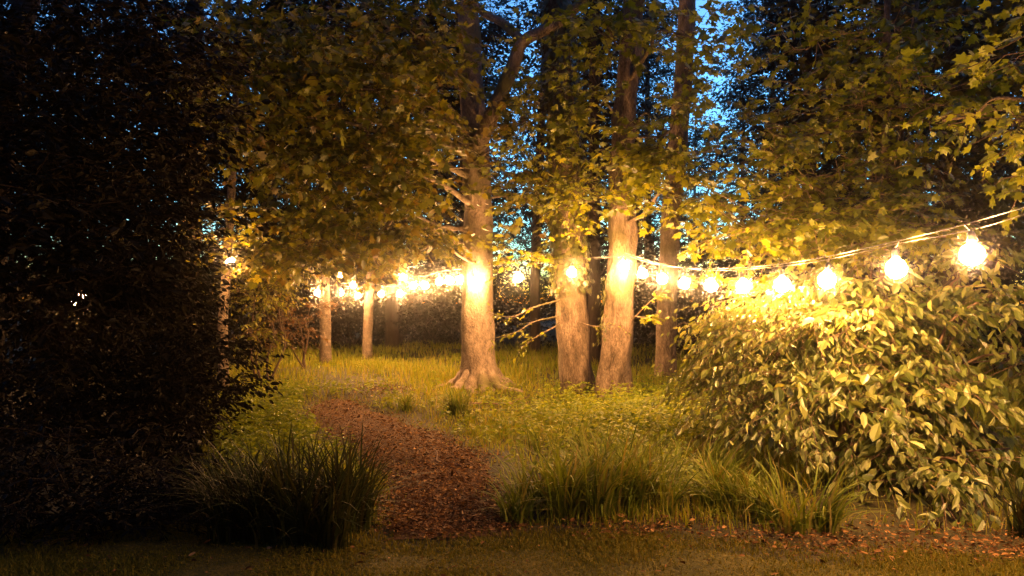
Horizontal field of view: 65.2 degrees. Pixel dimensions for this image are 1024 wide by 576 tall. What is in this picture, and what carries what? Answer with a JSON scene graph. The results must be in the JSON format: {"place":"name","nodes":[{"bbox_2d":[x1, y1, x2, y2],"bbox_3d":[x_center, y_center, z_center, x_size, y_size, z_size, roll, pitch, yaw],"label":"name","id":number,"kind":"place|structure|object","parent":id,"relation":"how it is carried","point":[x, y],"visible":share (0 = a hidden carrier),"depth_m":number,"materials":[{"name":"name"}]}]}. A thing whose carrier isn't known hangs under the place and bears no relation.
{"place":"outdoors","nodes":[
{"label":"outdoors","id":0,"kind":"place"},
{"bbox_2d":[308,399,512,540],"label":"path","id":1,"kind":"structure","parent":0,"point":[397,536],"depth_m":7.65,"materials":[{"name":"brown soil"}]},
{"bbox_2d":[0,304,1023,572],"bbox_3d":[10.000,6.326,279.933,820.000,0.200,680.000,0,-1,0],"label":"ground","id":2,"kind":"structure","parent":0,"point":[872,500],"depth_m":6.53,"materials":[{"name":"green plant"}]},
{"bbox_2d":[5,255,88,371],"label":"undergrowth bush","id":3,"kind":"object","parent":2,"relation":"on","point":[8,341],"depth_m":17.64,"materials":[{"name":"green plant"}]},
{"bbox_2d":[0,0,104,306],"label":"tree","id":4,"kind":"object","parent":2,"relation":"on","point":[65,75],"depth_m":20.69,"materials":[{"name":"green plant"}]},
{"bbox_2d":[5,251,216,366],"bbox_3d":[-10.323,0.592,18.861,6.364,3.518,5.591,0,-1,-10],"label":"undergrowth bush","id":5,"kind":"object","parent":2,"relation":"on","point":[19,349],"depth_m":18.77,"materials":[{"name":"green plant"}]},
{"bbox_2d":[1,0,230,353],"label":"tree","id":6,"kind":"object","parent":2,"relation":"on","point":[88,28],"visible":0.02,"depth_m":21.94,"materials":[{"name":"green plant"}]},
{"bbox_2d":[25,0,221,326],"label":"tree","id":7,"kind":"object","parent":2,"relation":"on","point":[86,5],"visible":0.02,"depth_m":30.80,"materials":[{"name":"green plant"}]},
{"bbox_2d":[0,0,270,443],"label":"evergreen tree","id":8,"kind":"object","parent":2,"relation":"on","point":[21,49],"visible":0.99,"depth_m":7.84,"materials":[{"name":"green plant"}]},
{"bbox_2d":[0,397,275,552],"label":"holly shrub","id":9,"kind":"object","parent":2,"relation":"on","point":[99,505],"visible":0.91,"depth_m":5.49,"materials":[{"name":"green plant"}]},
{"bbox_2d":[0,229,290,479],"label":"yew shrub","id":10,"kind":"object","parent":2,"relation":"on","point":[186,389],"visible":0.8,"depth_m":8.32,"materials":[{"name":"green plant"}]},
{"bbox_2d":[49,272,249,365],"bbox_3d":[-9.285,0.780,20.083,4.629,3.489,5.668,1,-1,-43],"label":"undergrowth bush","id":11,"kind":"object","parent":2,"relation":"on","point":[207,330],"visible":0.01,"depth_m":20.08,"materials":[{"name":"green plant"}]},
{"bbox_2d":[41,0,303,335],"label":"tree","id":12,"kind":"object","parent":2,"relation":"on","point":[174,4],"visible":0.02,"depth_m":25.03,"materials":[{"name":"green plant"}]},
{"bbox_2d":[125,267,298,360],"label":"undergrowth bush","id":13,"kind":"object","parent":2,"relation":"on","point":[247,317],"visible":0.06,"depth_m":21.91,"materials":[{"name":"green plant"}]},
{"bbox_2d":[163,441,273,514],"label":"grass tussock","id":14,"kind":"object","parent":2,"relation":"on","point":[226,471],"depth_m":6.15,"materials":[{"name":"green plant"}]},
{"bbox_2d":[113,0,339,395],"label":"birch tree","id":15,"kind":"object","parent":2,"relation":"on","point":[224,270],"visible":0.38,"depth_m":12.17,"materials":[{"name":"green plant"}]},
{"bbox_2d":[0,0,463,385],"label":"evergreen tree","id":16,"kind":"object","parent":2,"relation":"on","point":[243,194],"visible":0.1,"depth_m":16.23,"materials":[{"name":"green plant"}]},
{"bbox_2d":[194,244,317,389],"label":"hazel shrub","id":17,"kind":"object","parent":2,"relation":"on","point":[263,306],"visible":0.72,"depth_m":13.70,"materials":[{"name":"green plant"}]},
{"bbox_2d":[137,0,388,349],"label":"tree","id":18,"kind":"object","parent":2,"relation":"on","point":[275,4],"visible":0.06,"depth_m":25.66,"materials":[{"name":"green plant"}]},
{"bbox_2d":[122,436,405,546],"bbox_3d":[-1.653,1.361,5.464,1.937,0.703,1.281,0,-1,0],"label":"grass tussock","id":19,"kind":"object","parent":2,"relation":"on","point":[225,533],"depth_m":5.35,"materials":[{"name":"green plant"}]},
{"bbox_2d":[125,418,421,552],"bbox_3d":[-1.549,1.300,5.293,1.957,0.820,1.731,0,-1,0],"label":"grass tussock","id":20,"kind":"object","parent":2,"relation":"on","point":[299,528],"depth_m":5.24,"materials":[{"name":"green plant"}]},
{"bbox_2d":[204,280,343,354],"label":"undergrowth bush","id":21,"kind":"object","parent":2,"relation":"on","point":[293,331],"visible":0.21,"depth_m":24.19,"materials":[{"name":"green plant"}]},
{"bbox_2d":[213,230,359,339],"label":"undergrowth bush","id":22,"kind":"object","parent":2,"relation":"on","point":[295,294],"visible":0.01,"depth_m":32.22,"materials":[{"name":"green plant"}]},
{"bbox_2d":[207,4,369,362],"bbox_3d":[-4.761,-2.592,18.099,3.302,9.010,4.842,-1,-1,44],"label":"birch tree","id":23,"kind":"object","parent":2,"relation":"on","point":[325,352],"visible":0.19,"depth_m":19.43,"materials":[{"name":"green plant"}]},
{"bbox_2d":[233,294,345,368],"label":"copper shrub","id":24,"kind":"object","parent":2,"relation":"on","point":[307,336],"visible":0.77,"depth_m":17.55,"materials":[{"name":"brown plant"}]},
{"bbox_2d":[204,0,377,316],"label":"tree","id":25,"kind":"object","parent":2,"relation":"on","point":[308,126],"depth_m":39.73,"materials":[{"name":"green plant"}]},
{"bbox_2d":[244,278,379,347],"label":"undergrowth bush","id":26,"kind":"object","parent":2,"relation":"on","point":[334,300],"visible":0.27,"depth_m":26.26,"materials":[{"name":"green plant"}]},
{"bbox_2d":[235,424,444,533],"bbox_3d":[-1.265,1.314,5.593,1.610,0.788,1.406,0,-1,22],"label":"grass tussock","id":27,"kind":"object","parent":2,"relation":"on","point":[369,504],"depth_m":5.55,"materials":[{"name":"green plant"}]},
{"bbox_2d":[247,0,433,343],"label":"tree","id":28,"kind":"object","parent":2,"relation":"on","point":[334,338],"depth_m":30.75,"materials":[{"name":"green plant"}]},
{"bbox_2d":[277,244,413,340],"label":"undergrowth bush","id":29,"kind":"object","parent":2,"relation":"on","point":[345,313],"visible":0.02,"depth_m":32.97,"materials":[{"name":"green plant"}]},
{"bbox_2d":[286,281,433,346],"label":"undergrowth bush","id":30,"kind":"object","parent":2,"relation":"on","point":[360,323],"visible":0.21,"depth_m":28.48,"materials":[{"name":"green plant"}]},
{"bbox_2d":[142,0,602,393],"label":"beech tree","id":31,"kind":"object","parent":2,"relation":"on","point":[476,123],"visible":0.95,"depth_m":12.06,"materials":[{"name":"green plant"}]},
{"bbox_2d":[338,258,467,287],"bbox_3d":[-2.546,-0.406,16.794,0.188,0.756,6.509,1,-1,-36],"label":"string light","id":32,"kind":"object","parent":31,"relation":"hanging from","point":[352,285],"visible":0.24,"depth_m":16.37,"materials":[{"name":"white glass"}]},
{"bbox_2d":[378,269,482,295],"bbox_3d":[-2.219,-0.063,17.848,0.269,0.492,8.548,0,-1,-22],"label":"string light","id":33,"kind":"object","parent":31,"relation":"hanging from","point":[472,280],"visible":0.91,"depth_m":16.16,"materials":[{"name":"white glass"}]},
{"bbox_2d":[309,104,460,359],"bbox_3d":[-3.682,-2.507,20.472,3.981,9.102,4.718,0,-1,21],"label":"birch tree","id":34,"kind":"object","parent":2,"relation":"on","point":[367,349],"visible":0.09,"depth_m":21.88,"materials":[{"name":"brown plant"}]},
{"bbox_2d":[290,239,493,340],"bbox_3d":[-5.556,0.264,34.241,9.301,5.142,8.172,0,-1,9],"label":"undergrowth bush","id":35,"kind":"object","parent":2,"relation":"on","point":[410,272],"visible":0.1,"depth_m":32.96,"materials":[{"name":"green plant"}]},
{"bbox_2d":[275,0,510,348],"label":"tree","id":36,"kind":"object","parent":2,"relation":"on","point":[390,301],"visible":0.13,"depth_m":26.80,"materials":[{"name":"green plant"}]},
{"bbox_2d":[347,280,457,346],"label":"undergrowth bush","id":37,"kind":"object","parent":2,"relation":"on","point":[383,318],"visible":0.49,"depth_m":28.10,"materials":[{"name":"green plant"}]},
{"bbox_2d":[395,391,420,410],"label":"grass tussock","id":38,"kind":"object","parent":2,"relation":"on","point":[407,405],"depth_m":11.62,"materials":[{"name":"green plant"}]},
{"bbox_2d":[374,277,498,345],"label":"undergrowth bush","id":39,"kind":"object","parent":2,"relation":"on","point":[440,338],"visible":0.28,"depth_m":29.08,"materials":[{"name":"green plant"}]},
{"bbox_2d":[373,253,519,340],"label":"undergrowth bush","id":40,"kind":"object","parent":2,"relation":"on","point":[502,289],"visible":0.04,"depth_m":34.70,"materials":[{"name":"green plant"}]},
{"bbox_2d":[374,0,522,338],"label":"tree","id":41,"kind":"object","parent":2,"relation":"on","point":[432,276],"visible":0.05,"depth_m":35.60,"materials":[{"name":"green plant"}]},
{"bbox_2d":[430,383,492,414],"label":"grass tussock","id":42,"kind":"object","parent":2,"relation":"on","point":[456,404],"depth_m":11.34,"materials":[{"name":"green plant"}]},
{"bbox_2d":[392,0,538,344],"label":"tree","id":43,"kind":"object","parent":2,"relation":"on","point":[456,189],"visible":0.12,"depth_m":28.02,"materials":[{"name":"green plant"}]},
{"bbox_2d":[386,6,546,304],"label":"tree","id":44,"kind":"object","parent":2,"relation":"on","point":[512,238],"visible":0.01,"depth_m":45.92,"materials":[{"name":"green plant"}]},
{"bbox_2d":[423,284,526,344],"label":"undergrowth bush","id":45,"kind":"object","parent":2,"relation":"on","point":[495,295],"visible":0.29,"depth_m":30.78,"materials":[{"name":"green plant"}]},
{"bbox_2d":[415,252,554,335],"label":"undergrowth bush","id":46,"kind":"object","parent":2,"relation":"on","point":[511,289],"visible":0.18,"depth_m":37.18,"materials":[{"name":"green plant"}]},
{"bbox_2d":[399,0,579,321],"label":"tree","id":47,"kind":"object","parent":2,"relation":"on","point":[495,83],"visible":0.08,"depth_m":39.54,"materials":[{"name":"green plant"}]},
{"bbox_2d":[0,518,1023,575],"bbox_3d":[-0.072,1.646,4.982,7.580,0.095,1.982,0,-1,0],"label":"lawn grass","id":48,"kind":"structure","parent":2,"relation":"on","point":[24,562],"depth_m":4.98,"materials":[{"name":"green plant"}]},
{"bbox_2d":[479,474,559,527],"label":"grass tussock","id":49,"kind":"object","parent":2,"relation":"on","point":[513,509],"depth_m":5.70,"materials":[{"name":"green plant"}]},
{"bbox_2d":[495,284,553,330],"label":"undergrowth bush","id":50,"kind":"object","parent":2,"relation":"on","point":[520,311],"visible":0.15,"depth_m":45.79,"materials":[{"name":"green plant"}]},
{"bbox_2d":[517,293,555,329],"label":"undergrowth bush","id":51,"kind":"object","parent":2,"relation":"on","point":[552,319],"visible":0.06,"depth_m":44.18,"materials":[{"name":"green plant"}]},
{"bbox_2d":[440,0,653,353],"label":"tree","id":52,"kind":"object","parent":2,"relation":"on","point":[535,299],"visible":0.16,"depth_m":25.38,"materials":[{"name":"green plant"}]},
{"bbox_2d":[78,379,1023,575],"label":"leaf litter","id":53,"kind":"object","parent":2,"relation":"on","point":[455,513],"visible":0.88,"depth_m":5.92,"materials":[{"name":"brown plant"}]},
{"bbox_2d":[474,430,633,515],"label":"grass tussock","id":54,"kind":"object","parent":2,"relation":"on","point":[574,475],"depth_m":6.05,"materials":[{"name":"green plant"}]},
{"bbox_2d":[501,408,616,455],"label":"grass tussock","id":55,"kind":"object","parent":2,"relation":"on","point":[568,433],"depth_m":8.10,"materials":[{"name":"green plant"}]},
{"bbox_2d":[476,0,644,396],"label":"ivy clad tree","id":56,"kind":"object","parent":2,"relation":"on","point":[567,238],"visible":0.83,"depth_m":13.30,"materials":[{"name":"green plant"}]},
{"bbox_2d":[496,1,659,312],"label":"tree","id":57,"kind":"object","parent":2,"relation":"on","point":[585,88],"visible":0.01,"depth_m":43.59,"materials":[{"name":"green plant"}]},
{"bbox_2d":[481,414,694,522],"bbox_3d":[0.577,1.339,5.991,1.657,0.749,1.643,0,-1,24],"label":"grass tussock","id":58,"kind":"object","parent":2,"relation":"on","point":[601,491],"depth_m":5.81,"materials":[{"name":"green plant"}]},
{"bbox_2d":[522,289,655,349],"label":"undergrowth bush","id":59,"kind":"object","parent":2,"relation":"on","point":[552,305],"visible":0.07,"depth_m":26.74,"materials":[{"name":"green plant"}]},
{"bbox_2d":[503,244,681,335],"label":"undergrowth bush","id":60,"kind":"object","parent":2,"relation":"on","point":[544,283],"visible":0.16,"depth_m":35.41,"materials":[{"name":"green plant"}]},
{"bbox_2d":[481,0,704,363],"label":"tree","id":61,"kind":"object","parent":2,"relation":"on","point":[597,242],"visible":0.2,"depth_m":20.88,"materials":[{"name":"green plant"}]},
{"bbox_2d":[208,354,1000,507],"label":"weeds","id":62,"kind":"object","parent":2,"relation":"on","point":[631,409],"visible":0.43,"depth_m":9.49,"materials":[{"name":"green plant"}]},
{"bbox_2d":[545,422,703,485],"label":"grass tussock","id":63,"kind":"object","parent":2,"relation":"on","point":[591,451],"depth_m":6.64,"materials":[{"name":"green plant"}]},
{"bbox_2d":[551,229,719,341],"bbox_3d":[6.305,0.240,33.819,9.157,5.636,7.478,-1,-1,36],"label":"undergrowth bush","id":64,"kind":"object","parent":2,"relation":"on","point":[602,266],"visible":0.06,"depth_m":33.42,"materials":[{"name":"green plant"}]},
{"bbox_2d":[511,0,765,401],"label":"leaning tree","id":65,"kind":"object","parent":2,"relation":"on","point":[629,26],"visible":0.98,"depth_m":11.41,"materials":[{"name":"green plant"}]},
{"bbox_2d":[480,254,621,281],"bbox_3d":[0.400,-0.326,13.033,2.677,0.455,0.912,-1,-1,29],"label":"string light","id":66,"kind":"object","parent":65,"relation":"hanging from","point":[571,272],"visible":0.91,"depth_m":12.57,"materials":[{"name":"white glass"}]},
{"bbox_2d":[620,207,1023,292],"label":"string light","id":67,"kind":"object","parent":65,"relation":"hanging from","point":[972,252],"visible":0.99,"depth_m":6.68,"materials":[{"name":"white glass"}]},
{"bbox_2d":[542,6,736,317],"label":"tree","id":68,"kind":"object","parent":2,"relation":"on","point":[663,112],"visible":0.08,"depth_m":45.28,"materials":[{"name":"green plant"}]},
{"bbox_2d":[544,429,735,518],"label":"grass tussock","id":69,"kind":"object","parent":2,"relation":"on","point":[662,487],"depth_m":6.00,"materials":[{"name":"green plant"}]},
{"bbox_2d":[586,268,716,349],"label":"undergrowth bush","id":70,"kind":"object","parent":2,"relation":"on","point":[636,299],"visible":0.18,"depth_m":25.45,"materials":[{"name":"green plant"}]},
{"bbox_2d":[583,0,726,334],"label":"tree","id":71,"kind":"object","parent":2,"relation":"on","point":[657,72],"visible":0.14,"depth_m":35.87,"materials":[{"name":"green plant"}]},
{"bbox_2d":[602,265,738,354],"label":"undergrowth bush","id":72,"kind":"object","parent":2,"relation":"on","point":[685,298],"visible":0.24,"depth_m":24.27,"materials":[{"name":"green plant"}]},
{"bbox_2d":[621,429,768,483],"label":"grass tussock","id":73,"kind":"object","parent":2,"relation":"on","point":[718,451],"depth_m":6.97,"materials":[{"name":"green plant"}]},
{"bbox_2d":[651,109,742,312],"bbox_3d":[8.652,-3.308,38.242,4.848,11.302,4.841,1,-1,-34],"label":"tree","id":74,"kind":"object","parent":2,"relation":"on","point":[708,171],"visible":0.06,"depth_m":37.91,"materials":[{"name":"green plant"}]},
{"bbox_2d":[637,0,770,380],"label":"slender tree","id":75,"kind":"object","parent":2,"relation":"on","point":[668,256],"visible":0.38,"depth_m":16.12,"materials":[{"name":"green plant"}]},
{"bbox_2d":[647,262,770,353],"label":"undergrowth bush","id":76,"kind":"object","parent":2,"relation":"on","point":[701,296],"visible":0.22,"depth_m":23.14,"materials":[{"name":"green plant"}]},
{"bbox_2d":[634,230,801,337],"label":"undergrowth bush","id":77,"kind":"object","parent":2,"relation":"on","point":[707,255],"visible":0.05,"depth_m":31.43,"materials":[{"name":"green plant"}]},
{"bbox_2d":[671,438,765,501],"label":"grass tussock","id":78,"kind":"object","parent":2,"relation":"on","point":[719,470],"depth_m":6.36,"materials":[{"name":"green plant"}]},
{"bbox_2d":[658,448,798,518],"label":"grass tussock","id":79,"kind":"object","parent":2,"relation":"on","point":[718,499],"depth_m":6.03,"materials":[{"name":"green plant"}]},
{"bbox_2d":[685,69,784,271],"bbox_3d":[11.384,-4.509,39.969,5.878,13.724,5.886,1,-1,-36],"label":"tree","id":80,"kind":"object","parent":2,"relation":"on","point":[738,152],"visible":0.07,"depth_m":39.99,"materials":[{"name":"green plant"}]},
{"bbox_2d":[676,262,829,357],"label":"undergrowth bush","id":81,"kind":"object","parent":2,"relation":"on","point":[692,339],"visible":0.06,"depth_m":22.34,"materials":[{"name":"green plant"}]},
{"bbox_2d":[692,0,866,278],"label":"tree","id":82,"kind":"object","parent":2,"relation":"on","point":[746,48],"visible":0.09,"depth_m":41.71,"materials":[{"name":"green plant"}]},
{"bbox_2d":[699,225,866,310],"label":"undergrowth bush","id":83,"kind":"object","parent":2,"relation":"on","point":[731,264],"depth_m":30.57,"materials":[{"name":"green plant"}]},
{"bbox_2d":[678,0,930,292],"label":"tree","id":84,"kind":"object","parent":2,"relation":"on","point":[744,128],"visible":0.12,"depth_m":27.33,"materials":[{"name":"green plant"}]},
{"bbox_2d":[714,447,903,537],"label":"grass tussock","id":85,"kind":"object","parent":2,"relation":"on","point":[820,520],"depth_m":5.58,"materials":[{"name":"green plant"}]},
{"bbox_2d":[719,261,920,328],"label":"undergrowth bush","id":86,"kind":"object","parent":2,"relation":"on","point":[720,301],"visible":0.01,"depth_m":22.12,"materials":[{"name":"green plant"}]},
{"bbox_2d":[706,0,935,298],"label":"tree","id":87,"kind":"object","parent":2,"relation":"on","point":[808,56],"visible":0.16,"depth_m":22.09,"materials":[{"name":"green plant"}]},
{"bbox_2d":[640,228,1023,535],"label":"laurel shrub","id":88,"kind":"object","parent":2,"relation":"on","point":[860,355],"visible":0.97,"depth_m":7.09,"materials":[{"name":"green plant"}]},
{"bbox_2d":[736,0,935,268],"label":"tree","id":89,"kind":"object","parent":2,"relation":"on","point":[819,87],"visible":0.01,"depth_m":43.40,"materials":[{"name":"green plant"}]},
{"bbox_2d":[665,0,1023,372],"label":"maple tree","id":90,"kind":"object","parent":2,"relation":"on","point":[872,219],"visible":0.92,"depth_m":9.50,"materials":[{"name":"green plant"}]},
{"bbox_2d":[763,1,934,271],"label":"tree","id":91,"kind":"object","parent":2,"relation":"on","point":[850,19],"visible":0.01,"depth_m":34.49,"materials":[{"name":"green plant"}]},
{"bbox_2d":[755,0,1023,366],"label":"dark maple tree","id":92,"kind":"object","parent":2,"relation":"on","point":[970,185],"visible":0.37,"depth_m":15.18,"materials":[{"name":"green plant"}]},
{"bbox_2d":[791,0,1004,293],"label":"tree","id":93,"kind":"object","parent":2,"relation":"on","point":[863,139],"visible":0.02,"depth_m":25.19,"materials":[{"name":"green plant"}]},
{"bbox_2d":[799,251,1022,294],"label":"undergrowth bush","id":94,"kind":"object","parent":2,"relation":"on","point":[1011,270],"visible":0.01,"depth_m":27.35,"materials":[{"name":"green plant"}]},
{"bbox_2d":[814,1,1022,273],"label":"tree","id":95,"kind":"object","parent":2,"relation":"on","point":[907,116],"depth_m":41.71,"materials":[{"name":"green plant"}]},
{"bbox_2d":[916,511,943,530],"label":"seedling plant","id":96,"kind":"object","parent":2,"relation":"on","point":[929,515],"visible":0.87,"depth_m":5.56,"materials":[{"name":"green plant"}]},
{"bbox_2d":[851,264,1023,365],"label":"undergrowth bush","id":97,"kind":"object","parent":2,"relation":"on","point":[982,281],"visible":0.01,"depth_m":18.47,"materials":[{"name":"green plant"}]},
{"bbox_2d":[860,255,1023,372],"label":"undergrowth bush","id":98,"kind":"object","parent":2,"relation":"on","point":[999,276],"visible":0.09,"depth_m":18.52,"materials":[{"name":"green plant"}]},
{"bbox_2d":[860,0,1023,343],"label":"tree","id":99,"kind":"object","parent":2,"relation":"on","point":[990,213],"visible":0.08,"depth_m":23.80,"materials":[{"name":"green plant"}]},
{"bbox_2d":[877,217,1022,338],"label":"undergrowth bush","id":100,"kind":"object","parent":2,"relation":"on","point":[994,264],"visible":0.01,"depth_m":27.12,"materials":[{"name":"green plant"}]},
{"bbox_2d":[879,0,1023,235],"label":"sycamore tree","id":101,"kind":"object","parent":2,"relation":"on","point":[1013,153],"visible":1,"depth_m":6.62,"materials":[{"name":"green plant"}]},
{"bbox_2d":[893,0,1023,270],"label":"tree","id":102,"kind":"object","parent":2,"relation":"on","point":[1007,116],"depth_m":39.70,"materials":[{"name":"green plant"}]},
{"bbox_2d":[897,2,1023,281],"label":"tree","id":103,"kind":"object","parent":2,"relation":"on","point":[963,27],"visible":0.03,"depth_m":35.31,"materials":[{"name":"green plant"}]},
{"bbox_2d":[924,270,1023,375],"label":"undergrowth bush","id":104,"kind":"object","parent":2,"relation":"on","point":[997,330],"visible":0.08,"depth_m":17.30,"materials":[{"name":"green plant"}]},
{"bbox_2d":[961,18,1023,277],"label":"tree","id":105,"kind":"object","parent":2,"relation":"on","point":[1004,167],"visible":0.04,"depth_m":29.59,"materials":[{"name":"green plant"}]},
{"bbox_2d":[978,462,1023,537],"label":"grass tussock","id":106,"kind":"object","parent":2,"relation":"on","point":[1018,516],"depth_m":5.47,"materials":[{"name":"green plant"}]},
{"bbox_2d":[4,0,1023,303],"label":"sky","id":107,"kind":"structure","parent":0,"point":[702,11],"materials":[{"name":"blue"}]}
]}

